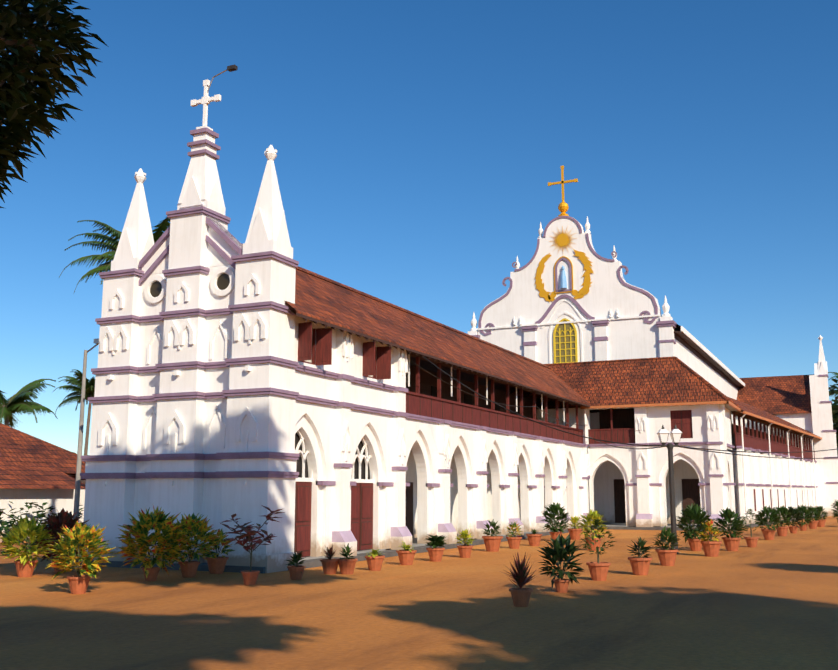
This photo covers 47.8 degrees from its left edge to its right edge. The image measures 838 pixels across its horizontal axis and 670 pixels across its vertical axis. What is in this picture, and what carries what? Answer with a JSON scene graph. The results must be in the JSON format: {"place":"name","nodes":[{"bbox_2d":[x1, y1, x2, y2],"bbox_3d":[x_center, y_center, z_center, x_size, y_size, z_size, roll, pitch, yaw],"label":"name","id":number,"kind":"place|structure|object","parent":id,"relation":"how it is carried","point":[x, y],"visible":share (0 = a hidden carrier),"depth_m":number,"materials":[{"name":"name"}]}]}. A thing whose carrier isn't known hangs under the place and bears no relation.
{"place":"outdoors","nodes":[
{"label":"outdoors","id":0,"kind":"place"},
{"bbox_2d":[0,516,837,669],"bbox_3d":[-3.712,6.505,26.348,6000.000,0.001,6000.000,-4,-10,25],"label":"ground","id":1,"kind":"structure","parent":0,"point":[763,604],"depth_m":16.24,"materials":[{"name":"brown soil"}]},
{"bbox_2d":[77,64,299,572],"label":"church tower","id":2,"kind":"structure","parent":1,"relation":"on","point":[193,400],"depth_m":27.14,"materials":[{"name":"white paint"}]},
{"bbox_2d":[0,338,681,554],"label":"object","id":3,"kind":"object","parent":1,"relation":"on","point":[35,469],"visible":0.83,"depth_m":42.58,"materials":[{"name":"white paint"}]},
{"bbox_2d":[0,499,837,588],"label":"potted plants","id":4,"kind":"object","parent":1,"relation":"on","point":[74,533],"visible":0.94,"depth_m":23.45,"materials":[{"name":"green plant"}]},
{"bbox_2d":[14,514,825,606],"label":"plant pots","id":5,"kind":"object","parent":1,"relation":"on","point":[598,570],"visible":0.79,"depth_m":24.47,"materials":[{"name":"ceramic"}]},
{"bbox_2d":[241,243,604,569],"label":"long wing","id":6,"kind":"structure","parent":1,"relation":"on","point":[395,446],"depth_m":35.48,"materials":[{"name":"white paint"}]},
{"bbox_2d":[411,356,837,458],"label":"wires","id":7,"kind":"object","parent":6,"relation":"attached to","point":[487,399],"visible":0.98,"depth_m":36.29,"materials":[{"name":"black"}]},
{"bbox_2d":[468,165,676,412],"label":"church facade gable","id":8,"kind":"structure","parent":1,"relation":"on","point":[570,295],"depth_m":63.74,"materials":[{"name":"white paint"}]},
{"bbox_2d":[511,356,742,530],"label":"porch","id":9,"kind":"object","parent":1,"relation":"on","point":[641,401],"visible":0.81,"depth_m":54.88,"materials":[{"name":"white paint"}]},
{"bbox_2d":[674,324,837,527],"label":"church nave building","id":10,"kind":"structure","parent":1,"relation":"on","point":[792,413],"depth_m":77.99,"materials":[{"name":"white paint"}]},
{"bbox_2d":[0,0,837,555],"bbox_3d":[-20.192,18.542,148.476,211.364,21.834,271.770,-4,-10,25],"label":"tree","id":11,"kind":"object","parent":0,"point":[24,100],"depth_m":9.11,"materials":[{"name":"green plant"}]},
{"bbox_2d":[0,0,837,455],"label":"sky","id":12,"kind":"structure","parent":0,"point":[419,145],"materials":[{"name":"blue"}]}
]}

